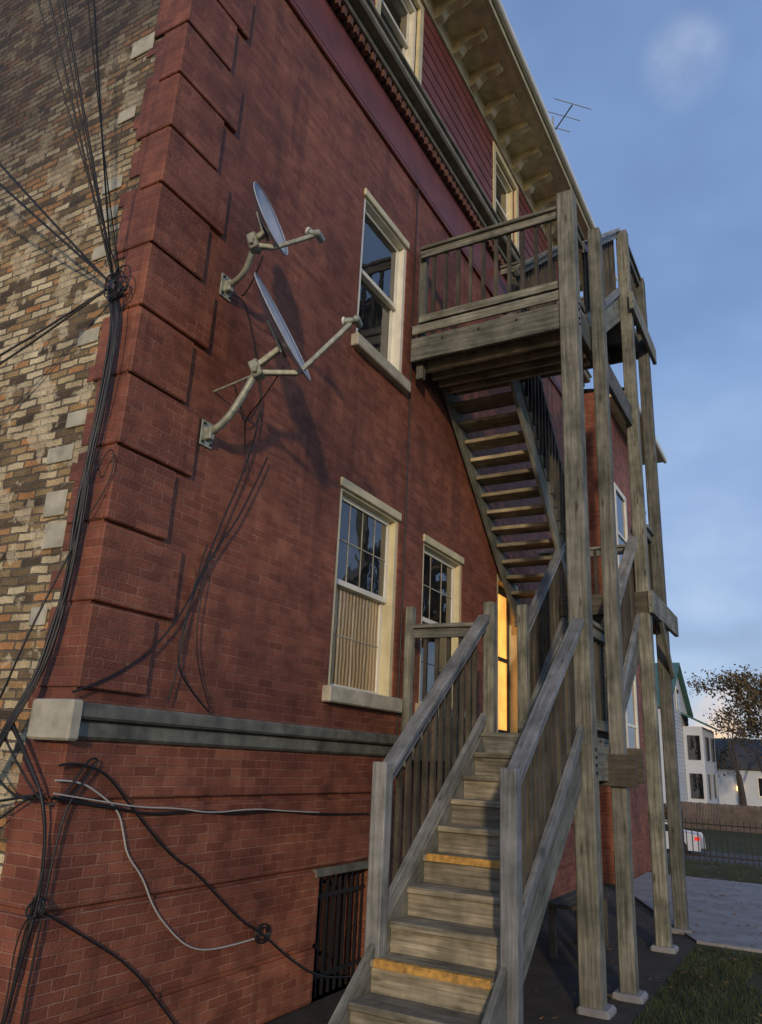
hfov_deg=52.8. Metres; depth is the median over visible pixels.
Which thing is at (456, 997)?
riser
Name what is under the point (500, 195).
pane
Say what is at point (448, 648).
baluster
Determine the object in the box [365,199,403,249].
head
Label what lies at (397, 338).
jamb
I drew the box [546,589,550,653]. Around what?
baluster
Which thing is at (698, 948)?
fallen leaves
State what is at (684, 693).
roof slope
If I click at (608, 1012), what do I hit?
footing
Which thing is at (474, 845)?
riser
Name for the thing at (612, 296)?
bottom rail
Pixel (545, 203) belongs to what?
eave bracket
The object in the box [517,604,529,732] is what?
newel
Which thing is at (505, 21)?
gutter
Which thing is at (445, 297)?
baluster
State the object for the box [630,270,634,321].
baluster
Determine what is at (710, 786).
bay window
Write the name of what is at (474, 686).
baluster
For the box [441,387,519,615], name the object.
stringer
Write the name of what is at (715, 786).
bay window
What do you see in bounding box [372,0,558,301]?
siding laps
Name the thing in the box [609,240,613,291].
baluster
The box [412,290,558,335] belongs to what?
platform trim
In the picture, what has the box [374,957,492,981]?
tread edge paint
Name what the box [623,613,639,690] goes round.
bottom rail
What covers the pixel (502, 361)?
platform joist
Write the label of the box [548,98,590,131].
tv antenna
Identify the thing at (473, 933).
tread
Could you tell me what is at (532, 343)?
platform joist
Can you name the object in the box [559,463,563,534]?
baluster
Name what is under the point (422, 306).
newel
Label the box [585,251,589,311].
baluster
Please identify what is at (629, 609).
baluster
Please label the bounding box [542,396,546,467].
baluster
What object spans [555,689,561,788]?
baluster
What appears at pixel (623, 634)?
baluster
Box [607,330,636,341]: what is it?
deck board
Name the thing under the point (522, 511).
tread
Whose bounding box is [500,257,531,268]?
handrail
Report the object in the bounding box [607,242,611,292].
baluster
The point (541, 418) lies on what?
baluster
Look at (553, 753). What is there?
baluster
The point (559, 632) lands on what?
bottom rail
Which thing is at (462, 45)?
eave bracket
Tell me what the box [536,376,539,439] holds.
baluster
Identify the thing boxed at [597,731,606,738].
riser
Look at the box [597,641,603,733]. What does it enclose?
baluster
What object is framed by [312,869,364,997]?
bars
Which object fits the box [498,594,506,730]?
lit glass
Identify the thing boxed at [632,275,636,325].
baluster
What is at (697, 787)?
bay window front
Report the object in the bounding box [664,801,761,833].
wooden fence
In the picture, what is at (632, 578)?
baluster
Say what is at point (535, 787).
baluster
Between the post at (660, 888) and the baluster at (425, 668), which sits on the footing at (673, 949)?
the post at (660, 888)
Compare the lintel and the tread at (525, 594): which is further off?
the tread at (525, 594)
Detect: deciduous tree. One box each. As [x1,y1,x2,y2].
[685,664,761,816]
[703,700,761,776]
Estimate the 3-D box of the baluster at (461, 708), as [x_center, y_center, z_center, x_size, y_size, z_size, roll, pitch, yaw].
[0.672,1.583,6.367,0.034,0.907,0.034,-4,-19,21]
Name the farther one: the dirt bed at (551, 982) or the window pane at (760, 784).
the window pane at (760, 784)
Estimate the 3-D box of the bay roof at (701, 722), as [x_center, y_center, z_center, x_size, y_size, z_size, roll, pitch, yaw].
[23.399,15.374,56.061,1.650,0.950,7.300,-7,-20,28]
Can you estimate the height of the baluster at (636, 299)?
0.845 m
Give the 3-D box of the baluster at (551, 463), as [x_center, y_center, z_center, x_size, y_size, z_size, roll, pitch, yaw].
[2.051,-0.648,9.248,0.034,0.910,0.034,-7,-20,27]
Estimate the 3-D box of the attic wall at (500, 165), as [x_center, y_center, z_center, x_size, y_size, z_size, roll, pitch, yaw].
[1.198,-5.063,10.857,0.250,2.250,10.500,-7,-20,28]
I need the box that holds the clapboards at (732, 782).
[717,769,761,805]
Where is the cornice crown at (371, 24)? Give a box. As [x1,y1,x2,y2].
[349,0,590,383]
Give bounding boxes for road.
[667,849,761,864]
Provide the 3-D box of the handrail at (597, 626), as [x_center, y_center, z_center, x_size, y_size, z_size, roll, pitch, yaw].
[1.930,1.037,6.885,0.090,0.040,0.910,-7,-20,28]
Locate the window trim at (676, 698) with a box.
[675,686,679,710]
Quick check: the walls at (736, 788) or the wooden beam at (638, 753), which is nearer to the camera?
the wooden beam at (638, 753)
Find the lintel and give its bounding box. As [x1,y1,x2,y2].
[312,860,367,877]
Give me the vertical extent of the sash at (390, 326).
0.865 m
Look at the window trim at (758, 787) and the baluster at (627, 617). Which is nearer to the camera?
the baluster at (627, 617)
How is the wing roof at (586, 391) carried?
on the wing at (641, 854)
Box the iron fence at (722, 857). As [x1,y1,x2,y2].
[665,811,761,866]
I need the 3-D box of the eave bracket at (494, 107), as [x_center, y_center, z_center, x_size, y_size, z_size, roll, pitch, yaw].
[1.753,-5.928,11.237,0.465,0.261,0.120,-7,-20,28]
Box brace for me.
[659,621,674,678]
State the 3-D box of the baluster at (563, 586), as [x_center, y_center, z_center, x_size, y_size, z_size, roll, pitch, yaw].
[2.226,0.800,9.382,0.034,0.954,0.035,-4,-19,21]
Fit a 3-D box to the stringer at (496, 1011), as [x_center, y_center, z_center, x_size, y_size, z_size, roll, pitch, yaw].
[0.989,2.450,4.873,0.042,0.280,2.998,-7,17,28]
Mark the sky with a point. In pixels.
(667, 151)
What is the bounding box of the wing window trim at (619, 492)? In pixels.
[614,482,627,568]
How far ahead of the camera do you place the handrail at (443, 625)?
7.13 m
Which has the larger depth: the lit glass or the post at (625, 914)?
the lit glass
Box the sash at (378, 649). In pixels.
[330,585,382,693]
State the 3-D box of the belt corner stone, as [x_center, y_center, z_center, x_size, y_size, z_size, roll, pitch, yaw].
[-1.673,1.065,3.940,0.315,0.202,0.078,-7,-20,28]
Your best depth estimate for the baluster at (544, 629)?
8.49 m
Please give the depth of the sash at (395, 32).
9.08 m
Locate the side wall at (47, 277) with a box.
[0,0,169,877]
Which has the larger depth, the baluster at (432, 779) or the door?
the door
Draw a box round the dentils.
[327,0,513,278]
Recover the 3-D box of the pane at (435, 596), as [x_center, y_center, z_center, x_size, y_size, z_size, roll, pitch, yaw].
[0.584,0.848,8.277,0.006,0.680,0.830,-7,-20,28]
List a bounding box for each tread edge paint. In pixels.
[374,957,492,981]
[426,853,499,862]
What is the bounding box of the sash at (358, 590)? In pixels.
[336,494,389,603]
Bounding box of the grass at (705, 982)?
[628,858,761,1023]
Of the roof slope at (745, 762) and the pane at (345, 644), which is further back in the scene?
the roof slope at (745, 762)
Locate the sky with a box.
[501,0,761,738]
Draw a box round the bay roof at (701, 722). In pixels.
[681,712,719,731]
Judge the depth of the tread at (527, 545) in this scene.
9.49 m
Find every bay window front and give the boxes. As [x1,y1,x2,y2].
[687,735,700,759]
[690,773,703,798]
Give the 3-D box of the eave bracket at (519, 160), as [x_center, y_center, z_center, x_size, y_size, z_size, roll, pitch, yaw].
[2.313,-5.590,12.195,0.465,0.261,0.120,-7,-20,28]
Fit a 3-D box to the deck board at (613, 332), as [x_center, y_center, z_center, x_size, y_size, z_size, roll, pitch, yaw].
[2.735,-2.445,10.932,1.690,0.038,0.132,-7,-20,28]
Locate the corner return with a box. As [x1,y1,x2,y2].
[0,22,185,918]
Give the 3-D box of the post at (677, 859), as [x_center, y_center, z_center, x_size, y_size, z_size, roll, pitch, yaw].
[3.544,0.664,9.831,0.140,8.450,0.140,-7,-20,28]
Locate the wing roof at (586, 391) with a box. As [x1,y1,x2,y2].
[584,387,623,393]
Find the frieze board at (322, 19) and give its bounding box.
[293,0,561,390]
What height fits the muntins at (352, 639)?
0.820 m
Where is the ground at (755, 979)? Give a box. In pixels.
[309,810,761,1023]
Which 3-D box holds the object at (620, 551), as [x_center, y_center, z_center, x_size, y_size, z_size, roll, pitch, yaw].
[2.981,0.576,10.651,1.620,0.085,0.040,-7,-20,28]
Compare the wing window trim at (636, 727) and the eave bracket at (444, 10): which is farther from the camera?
the wing window trim at (636, 727)
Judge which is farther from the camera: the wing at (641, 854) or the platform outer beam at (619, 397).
the wing at (641, 854)
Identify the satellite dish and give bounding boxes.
[199,272,362,449]
[219,182,324,302]
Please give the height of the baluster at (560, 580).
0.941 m
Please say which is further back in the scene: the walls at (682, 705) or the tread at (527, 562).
the walls at (682, 705)
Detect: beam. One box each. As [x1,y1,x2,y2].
[410,304,559,362]
[560,591,648,616]
[581,312,631,425]
[597,745,609,780]
[599,754,637,787]
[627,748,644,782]
[628,292,656,364]
[647,590,678,636]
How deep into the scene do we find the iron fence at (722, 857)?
15.48 m
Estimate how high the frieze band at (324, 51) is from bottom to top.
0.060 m
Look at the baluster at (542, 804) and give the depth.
5.21 m
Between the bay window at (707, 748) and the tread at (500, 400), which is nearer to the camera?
the tread at (500, 400)
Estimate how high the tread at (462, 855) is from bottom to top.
0.041 m
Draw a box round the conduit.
[396,188,418,733]
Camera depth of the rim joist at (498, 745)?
6.53 m
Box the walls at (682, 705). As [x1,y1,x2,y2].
[658,677,687,810]
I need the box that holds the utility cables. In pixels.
[0,0,369,1023]
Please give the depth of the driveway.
9.97 m
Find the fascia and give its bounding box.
[485,0,590,230]
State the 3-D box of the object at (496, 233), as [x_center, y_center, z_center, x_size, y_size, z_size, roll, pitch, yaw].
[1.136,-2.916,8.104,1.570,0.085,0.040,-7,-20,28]
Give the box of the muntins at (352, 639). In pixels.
[333,588,377,689]
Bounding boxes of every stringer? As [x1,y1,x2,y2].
[328,737,484,1023]
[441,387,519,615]
[481,749,581,1023]
[509,380,566,587]
[518,619,567,732]
[589,298,619,331]
[606,634,639,738]
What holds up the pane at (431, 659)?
in the lower sash
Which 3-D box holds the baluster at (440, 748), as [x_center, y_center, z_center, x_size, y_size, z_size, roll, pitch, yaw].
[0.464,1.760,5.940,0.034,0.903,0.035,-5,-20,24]
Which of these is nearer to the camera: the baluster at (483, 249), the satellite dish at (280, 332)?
the satellite dish at (280, 332)
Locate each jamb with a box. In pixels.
[328,487,342,684]
[356,196,365,332]
[379,520,397,696]
[391,246,406,371]
[405,8,416,71]
[418,542,423,702]
[451,564,460,708]
[508,189,512,240]
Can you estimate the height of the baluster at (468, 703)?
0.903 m
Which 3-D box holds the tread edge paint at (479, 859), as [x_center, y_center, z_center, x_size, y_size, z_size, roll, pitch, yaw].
[0.649,2.337,5.163,0.740,0.008,0.045,-7,-20,28]
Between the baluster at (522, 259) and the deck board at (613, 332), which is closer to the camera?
the baluster at (522, 259)
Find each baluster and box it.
[388,780,393,888]
[392,765,402,880]
[402,751,411,861]
[412,736,420,842]
[420,723,428,827]
[422,638,427,700]
[429,710,436,810]
[431,256,436,321]
[434,638,439,728]
[437,697,444,794]
[443,252,448,318]
[444,686,451,781]
[445,638,450,716]
[452,674,458,766]
[455,249,460,315]
[458,637,462,728]
[459,665,464,753]
[465,653,471,741]
[468,245,472,312]
[471,657,471,728]
[472,645,476,728]
[481,241,485,309]
[494,238,497,305]
[507,234,511,302]
[516,276,519,313]
[520,230,524,298]
[521,775,525,894]
[525,378,528,396]
[526,270,529,310]
[526,759,533,878]
[529,377,532,412]
[529,629,532,699]
[530,269,532,309]
[532,377,535,425]
[532,619,536,691]
[532,744,539,857]
[533,226,538,295]
[533,268,536,309]
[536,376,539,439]
[536,612,539,680]
[538,729,545,839]
[539,264,542,307]
[539,382,542,454]
[539,603,543,672]
[542,262,545,306]
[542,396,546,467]
[543,596,546,661]
[544,716,550,821]
[545,261,547,306]
[546,409,550,480]
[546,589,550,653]
[547,222,552,291]
[549,423,553,493]
[549,582,553,643]
[549,701,556,806]
[552,436,556,507]
[552,574,556,635]
[553,257,556,304]
[555,565,559,627]
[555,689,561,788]
[556,449,559,520]
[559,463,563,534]
[559,564,561,619]
[559,676,566,773]
[562,475,565,547]
[562,576,564,595]
[565,666,570,758]
[569,653,575,746]
[581,249,586,314]
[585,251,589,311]
[593,550,597,593]
[593,639,599,719]
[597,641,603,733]
[600,643,606,732]
[602,245,605,297]
[603,244,607,296]
[605,243,609,294]
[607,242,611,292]
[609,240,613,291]
[612,240,615,289]
[620,606,623,665]
[621,599,625,662]
[623,591,627,652]
[625,584,629,644]
[627,577,631,635]
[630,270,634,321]
[631,563,635,619]
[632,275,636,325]
[633,559,635,591]
[634,280,638,330]
[647,541,651,589]
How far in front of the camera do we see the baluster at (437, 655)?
7.13 m
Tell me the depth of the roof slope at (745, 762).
66.69 m
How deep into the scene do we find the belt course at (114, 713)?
4.80 m
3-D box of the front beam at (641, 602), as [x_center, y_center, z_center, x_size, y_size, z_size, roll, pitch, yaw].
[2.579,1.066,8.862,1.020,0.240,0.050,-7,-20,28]
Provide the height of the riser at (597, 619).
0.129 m
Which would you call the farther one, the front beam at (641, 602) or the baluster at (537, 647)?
the front beam at (641, 602)
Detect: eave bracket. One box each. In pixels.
[434,0,470,26]
[453,27,487,60]
[469,61,502,92]
[485,92,516,121]
[499,121,529,148]
[512,147,541,173]
[524,171,552,195]
[535,195,555,211]
[545,220,556,234]
[579,272,582,283]
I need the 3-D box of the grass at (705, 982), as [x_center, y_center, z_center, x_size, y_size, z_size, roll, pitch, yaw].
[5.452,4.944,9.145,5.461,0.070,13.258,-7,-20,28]
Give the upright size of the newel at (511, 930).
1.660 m
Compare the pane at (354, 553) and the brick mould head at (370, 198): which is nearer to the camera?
the pane at (354, 553)
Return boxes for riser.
[350,1011,405,1023]
[371,967,491,1015]
[390,928,499,970]
[408,893,499,928]
[424,861,526,891]
[438,832,499,857]
[452,805,499,827]
[464,780,499,800]
[475,757,510,775]
[592,616,603,622]
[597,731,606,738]
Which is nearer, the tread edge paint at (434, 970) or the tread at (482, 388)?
the tread edge paint at (434, 970)
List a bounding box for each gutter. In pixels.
[492,0,616,280]
[639,405,666,463]
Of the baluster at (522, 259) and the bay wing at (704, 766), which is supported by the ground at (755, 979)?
the bay wing at (704, 766)
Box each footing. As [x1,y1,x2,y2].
[576,1004,616,1019]
[611,986,647,1003]
[650,942,678,953]
[672,925,693,934]
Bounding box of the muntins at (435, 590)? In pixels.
[423,559,451,622]
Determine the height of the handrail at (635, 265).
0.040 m
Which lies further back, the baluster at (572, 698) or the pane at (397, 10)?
the pane at (397, 10)
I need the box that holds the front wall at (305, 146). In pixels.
[39,0,574,1023]
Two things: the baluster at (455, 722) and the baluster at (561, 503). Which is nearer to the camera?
the baluster at (455, 722)
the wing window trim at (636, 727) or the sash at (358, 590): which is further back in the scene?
the wing window trim at (636, 727)
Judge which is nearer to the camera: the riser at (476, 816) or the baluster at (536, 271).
the riser at (476, 816)
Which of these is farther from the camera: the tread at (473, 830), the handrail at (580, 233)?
the handrail at (580, 233)
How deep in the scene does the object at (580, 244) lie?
8.06 m
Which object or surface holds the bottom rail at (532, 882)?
attached to the post at (590, 929)
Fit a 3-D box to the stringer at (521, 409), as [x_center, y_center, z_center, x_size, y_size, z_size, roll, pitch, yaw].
[1.945,-0.192,9.058,0.042,0.280,3.222,-7,-63,28]
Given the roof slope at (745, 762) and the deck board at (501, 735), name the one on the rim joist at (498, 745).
the deck board at (501, 735)
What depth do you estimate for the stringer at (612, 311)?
9.35 m
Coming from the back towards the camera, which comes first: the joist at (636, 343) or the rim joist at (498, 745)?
the joist at (636, 343)
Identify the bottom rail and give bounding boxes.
[387,713,486,916]
[411,717,477,727]
[419,280,558,323]
[520,380,566,561]
[522,725,583,930]
[532,617,567,694]
[580,297,585,312]
[585,287,620,322]
[596,719,608,732]
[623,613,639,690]
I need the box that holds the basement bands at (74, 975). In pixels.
[0,736,575,1023]
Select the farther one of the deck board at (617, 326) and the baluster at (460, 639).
the deck board at (617, 326)
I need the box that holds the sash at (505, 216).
[496,171,507,220]
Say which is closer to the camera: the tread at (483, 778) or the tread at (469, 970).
the tread at (469, 970)
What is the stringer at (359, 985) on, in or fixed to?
on the ground at (755, 979)
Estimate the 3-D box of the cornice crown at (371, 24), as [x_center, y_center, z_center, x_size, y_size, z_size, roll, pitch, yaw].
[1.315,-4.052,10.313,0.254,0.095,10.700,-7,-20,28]
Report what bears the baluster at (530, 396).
attached to the bottom rail at (540, 456)
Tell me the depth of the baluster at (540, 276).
9.69 m
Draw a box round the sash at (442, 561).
[422,548,453,623]
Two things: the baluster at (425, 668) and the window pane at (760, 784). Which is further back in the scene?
the window pane at (760, 784)
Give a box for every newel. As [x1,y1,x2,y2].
[364,761,392,994]
[401,606,415,766]
[416,250,428,381]
[483,602,496,731]
[500,768,523,1023]
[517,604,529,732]
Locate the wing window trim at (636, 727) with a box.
[625,675,639,748]
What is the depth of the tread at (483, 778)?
5.98 m
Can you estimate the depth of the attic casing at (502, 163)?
12.00 m
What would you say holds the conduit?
attached to the front wall at (305, 146)
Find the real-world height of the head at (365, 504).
0.070 m
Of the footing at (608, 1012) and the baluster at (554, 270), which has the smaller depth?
the footing at (608, 1012)
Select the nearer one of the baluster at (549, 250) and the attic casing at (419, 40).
the baluster at (549, 250)
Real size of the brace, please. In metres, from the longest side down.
0.848 x 0.090 x 0.040 m
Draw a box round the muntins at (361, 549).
[339,505,384,591]
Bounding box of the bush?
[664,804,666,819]
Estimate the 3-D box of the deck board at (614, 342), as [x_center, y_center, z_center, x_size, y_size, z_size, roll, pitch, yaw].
[2.868,-2.365,11.160,1.690,0.038,0.132,-7,-20,28]
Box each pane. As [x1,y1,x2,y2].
[312,873,343,985]
[330,586,378,691]
[337,501,385,596]
[358,279,389,358]
[362,215,395,301]
[381,10,402,52]
[383,0,406,38]
[420,623,445,705]
[422,553,451,622]
[496,176,505,213]
[496,208,503,221]
[616,492,625,561]
[627,686,636,747]
[676,688,679,708]
[758,778,761,795]
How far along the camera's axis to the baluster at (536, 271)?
7.76 m
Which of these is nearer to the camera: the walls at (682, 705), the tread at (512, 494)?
the tread at (512, 494)
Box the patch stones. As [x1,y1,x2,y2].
[28,31,154,625]
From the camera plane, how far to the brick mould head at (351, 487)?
7.00 m
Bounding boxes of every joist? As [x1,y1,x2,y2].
[412,735,519,761]
[425,330,559,373]
[432,345,560,380]
[439,345,585,387]
[445,352,590,393]
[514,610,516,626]
[540,348,637,378]
[607,343,611,361]
[634,330,638,354]
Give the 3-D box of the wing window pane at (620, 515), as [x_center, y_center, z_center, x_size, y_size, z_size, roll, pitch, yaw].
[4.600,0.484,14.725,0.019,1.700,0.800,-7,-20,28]
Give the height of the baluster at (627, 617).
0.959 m
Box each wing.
[584,392,650,883]
[683,726,719,814]
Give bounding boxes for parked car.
[665,822,705,852]
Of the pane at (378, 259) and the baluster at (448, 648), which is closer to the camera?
the baluster at (448, 648)
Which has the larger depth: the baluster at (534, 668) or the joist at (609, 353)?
the joist at (609, 353)
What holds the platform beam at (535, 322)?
attached to the post at (590, 929)
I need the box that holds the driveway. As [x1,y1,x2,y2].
[634,872,761,952]
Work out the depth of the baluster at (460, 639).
6.96 m
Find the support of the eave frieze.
attached to the attic wall at (500, 165)
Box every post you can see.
[556,189,606,1009]
[587,227,638,994]
[616,229,672,946]
[636,278,688,929]
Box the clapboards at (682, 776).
[658,707,688,804]
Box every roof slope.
[655,663,679,706]
[677,663,692,716]
[714,738,761,769]
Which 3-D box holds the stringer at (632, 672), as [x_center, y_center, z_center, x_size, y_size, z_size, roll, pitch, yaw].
[2.619,1.646,8.077,0.042,0.280,2.596,-7,17,28]
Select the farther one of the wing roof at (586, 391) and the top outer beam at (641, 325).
the wing roof at (586, 391)
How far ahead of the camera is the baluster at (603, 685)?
7.01 m
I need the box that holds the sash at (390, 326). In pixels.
[361,276,392,362]
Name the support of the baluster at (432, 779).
attached to the bottom rail at (409, 861)
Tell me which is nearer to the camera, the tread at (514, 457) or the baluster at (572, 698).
the baluster at (572, 698)
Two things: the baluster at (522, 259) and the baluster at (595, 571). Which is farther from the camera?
the baluster at (595, 571)
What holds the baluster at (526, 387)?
attached to the bottom rail at (540, 456)
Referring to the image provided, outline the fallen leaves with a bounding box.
[535,863,761,1023]
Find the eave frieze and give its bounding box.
[420,0,554,246]
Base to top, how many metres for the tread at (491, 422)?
0.045 m
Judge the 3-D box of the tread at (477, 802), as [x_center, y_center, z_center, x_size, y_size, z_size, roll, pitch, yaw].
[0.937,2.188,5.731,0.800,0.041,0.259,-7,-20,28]
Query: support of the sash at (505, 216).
attached to the jamb at (510, 205)
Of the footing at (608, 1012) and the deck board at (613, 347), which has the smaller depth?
the footing at (608, 1012)
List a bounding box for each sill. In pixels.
[322,685,402,712]
[351,332,410,393]
[415,703,464,717]
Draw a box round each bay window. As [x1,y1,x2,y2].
[705,736,709,760]
[708,774,712,798]
[710,738,715,761]
[713,774,718,797]
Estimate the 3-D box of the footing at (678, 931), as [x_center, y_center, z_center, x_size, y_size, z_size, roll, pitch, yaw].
[3.348,4.680,8.532,0.240,0.100,0.240,-7,-20,28]
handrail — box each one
[383,614,489,772]
[412,622,473,628]
[420,206,555,251]
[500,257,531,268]
[507,618,584,780]
[511,277,563,474]
[513,245,557,269]
[529,541,565,628]
[538,544,625,554]
[577,222,584,240]
[582,228,619,244]
[593,620,603,633]
[602,511,645,623]
[629,246,641,280]
[646,524,653,535]
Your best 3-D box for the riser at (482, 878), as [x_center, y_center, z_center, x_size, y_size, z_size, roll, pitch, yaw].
[0.653,2.452,5.144,0.800,0.135,0.022,-7,-20,28]
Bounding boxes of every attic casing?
[375,0,423,83]
[492,141,518,250]
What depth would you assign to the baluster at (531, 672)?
7.92 m
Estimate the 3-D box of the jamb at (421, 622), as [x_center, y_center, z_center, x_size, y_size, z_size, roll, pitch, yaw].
[0.339,1.072,7.754,0.148,1.680,0.050,-7,-20,28]
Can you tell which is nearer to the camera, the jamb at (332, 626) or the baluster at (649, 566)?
the jamb at (332, 626)
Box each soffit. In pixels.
[432,0,586,291]
[609,394,662,464]
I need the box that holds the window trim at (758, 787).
[756,777,761,797]
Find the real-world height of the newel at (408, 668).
1.460 m
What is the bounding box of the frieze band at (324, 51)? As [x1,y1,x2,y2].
[286,0,561,396]
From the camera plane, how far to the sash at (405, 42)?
9.15 m
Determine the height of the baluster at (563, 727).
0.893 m
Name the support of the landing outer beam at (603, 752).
attached to the post at (590, 929)
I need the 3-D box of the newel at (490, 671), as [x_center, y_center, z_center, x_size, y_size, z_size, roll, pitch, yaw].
[0.974,1.550,6.858,0.100,1.500,0.100,-7,-20,28]
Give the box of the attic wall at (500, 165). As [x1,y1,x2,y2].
[412,0,513,241]
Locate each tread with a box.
[348,992,482,1023]
[370,952,498,989]
[389,915,499,945]
[407,882,499,904]
[423,852,499,868]
[437,824,499,836]
[451,798,499,807]
[453,391,514,414]
[455,382,509,395]
[459,411,519,432]
[463,775,499,781]
[465,430,524,450]
[470,450,529,468]
[474,752,512,758]
[476,468,534,485]
[481,486,539,502]
[486,504,544,519]
[492,522,549,535]
[497,539,554,551]
[502,556,551,567]
[506,573,543,582]
[511,590,536,597]
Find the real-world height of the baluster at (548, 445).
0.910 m
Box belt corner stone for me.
[27,699,83,740]
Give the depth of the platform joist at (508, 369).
8.14 m
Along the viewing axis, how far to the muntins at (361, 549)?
6.96 m
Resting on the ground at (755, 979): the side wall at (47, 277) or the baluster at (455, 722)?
the side wall at (47, 277)
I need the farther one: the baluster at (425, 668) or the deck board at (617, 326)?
the deck board at (617, 326)
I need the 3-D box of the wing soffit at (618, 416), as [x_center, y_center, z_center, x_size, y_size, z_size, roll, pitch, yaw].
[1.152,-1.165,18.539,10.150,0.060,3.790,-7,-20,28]
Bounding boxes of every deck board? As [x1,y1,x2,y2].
[402,730,521,737]
[606,327,634,335]
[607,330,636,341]
[607,334,638,345]
[608,323,620,330]
[609,344,621,349]
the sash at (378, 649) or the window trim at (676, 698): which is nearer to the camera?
the sash at (378, 649)
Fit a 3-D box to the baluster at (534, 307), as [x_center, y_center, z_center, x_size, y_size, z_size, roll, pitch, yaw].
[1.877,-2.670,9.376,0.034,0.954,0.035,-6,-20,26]
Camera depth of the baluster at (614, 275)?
9.93 m
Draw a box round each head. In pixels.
[340,477,401,520]
[342,488,395,522]
[364,188,409,248]
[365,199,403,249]
[403,0,414,12]
[423,534,463,564]
[424,542,459,565]
[496,159,511,191]
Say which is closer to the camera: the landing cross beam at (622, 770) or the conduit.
the landing cross beam at (622, 770)
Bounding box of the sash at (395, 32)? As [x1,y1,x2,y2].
[381,6,405,55]
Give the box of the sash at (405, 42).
[381,0,409,48]
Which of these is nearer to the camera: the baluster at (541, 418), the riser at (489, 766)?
the riser at (489, 766)
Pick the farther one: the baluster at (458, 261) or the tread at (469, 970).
the baluster at (458, 261)
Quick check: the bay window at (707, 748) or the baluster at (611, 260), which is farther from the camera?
the bay window at (707, 748)
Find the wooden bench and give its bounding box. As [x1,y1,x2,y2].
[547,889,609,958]
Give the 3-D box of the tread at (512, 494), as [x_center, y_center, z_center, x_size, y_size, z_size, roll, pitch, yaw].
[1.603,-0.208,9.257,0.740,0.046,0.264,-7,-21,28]
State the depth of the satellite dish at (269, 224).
5.38 m
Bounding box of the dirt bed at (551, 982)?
[263,886,693,1023]
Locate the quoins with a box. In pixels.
[37,0,253,694]
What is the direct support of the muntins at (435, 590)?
attached to the sash at (442, 561)
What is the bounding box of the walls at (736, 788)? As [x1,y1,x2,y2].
[717,769,761,807]
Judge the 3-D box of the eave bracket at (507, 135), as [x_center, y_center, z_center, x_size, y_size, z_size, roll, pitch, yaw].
[2.033,-5.759,11.716,0.465,0.261,0.120,-7,-20,28]
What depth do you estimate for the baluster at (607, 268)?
9.51 m
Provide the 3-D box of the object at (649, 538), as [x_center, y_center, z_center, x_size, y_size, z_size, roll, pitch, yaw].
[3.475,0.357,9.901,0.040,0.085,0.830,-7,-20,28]
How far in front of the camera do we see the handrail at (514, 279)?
9.32 m
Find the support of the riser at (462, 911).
attached to the stringer at (359, 985)
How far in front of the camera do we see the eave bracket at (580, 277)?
15.08 m
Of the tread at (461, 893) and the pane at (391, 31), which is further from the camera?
the pane at (391, 31)
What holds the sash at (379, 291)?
attached to the jamb at (397, 338)
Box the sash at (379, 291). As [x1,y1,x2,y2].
[361,208,398,310]
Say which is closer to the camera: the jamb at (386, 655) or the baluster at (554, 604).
the jamb at (386, 655)
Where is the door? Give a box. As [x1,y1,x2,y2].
[497,574,518,732]
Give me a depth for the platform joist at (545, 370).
8.29 m
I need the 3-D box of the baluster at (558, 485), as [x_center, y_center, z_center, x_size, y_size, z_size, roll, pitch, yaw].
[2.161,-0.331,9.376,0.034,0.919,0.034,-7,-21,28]
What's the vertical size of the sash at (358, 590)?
0.800 m
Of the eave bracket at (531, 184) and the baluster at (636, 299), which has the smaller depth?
the baluster at (636, 299)
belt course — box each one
[78,720,392,756]
[81,702,398,744]
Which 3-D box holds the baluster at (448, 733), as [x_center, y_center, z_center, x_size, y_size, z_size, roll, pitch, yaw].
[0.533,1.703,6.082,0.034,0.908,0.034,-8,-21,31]
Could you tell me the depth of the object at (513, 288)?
8.73 m
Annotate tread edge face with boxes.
[373,960,489,989]
[426,855,499,868]
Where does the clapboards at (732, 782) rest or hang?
attached to the walls at (736, 788)
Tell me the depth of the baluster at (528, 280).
9.16 m

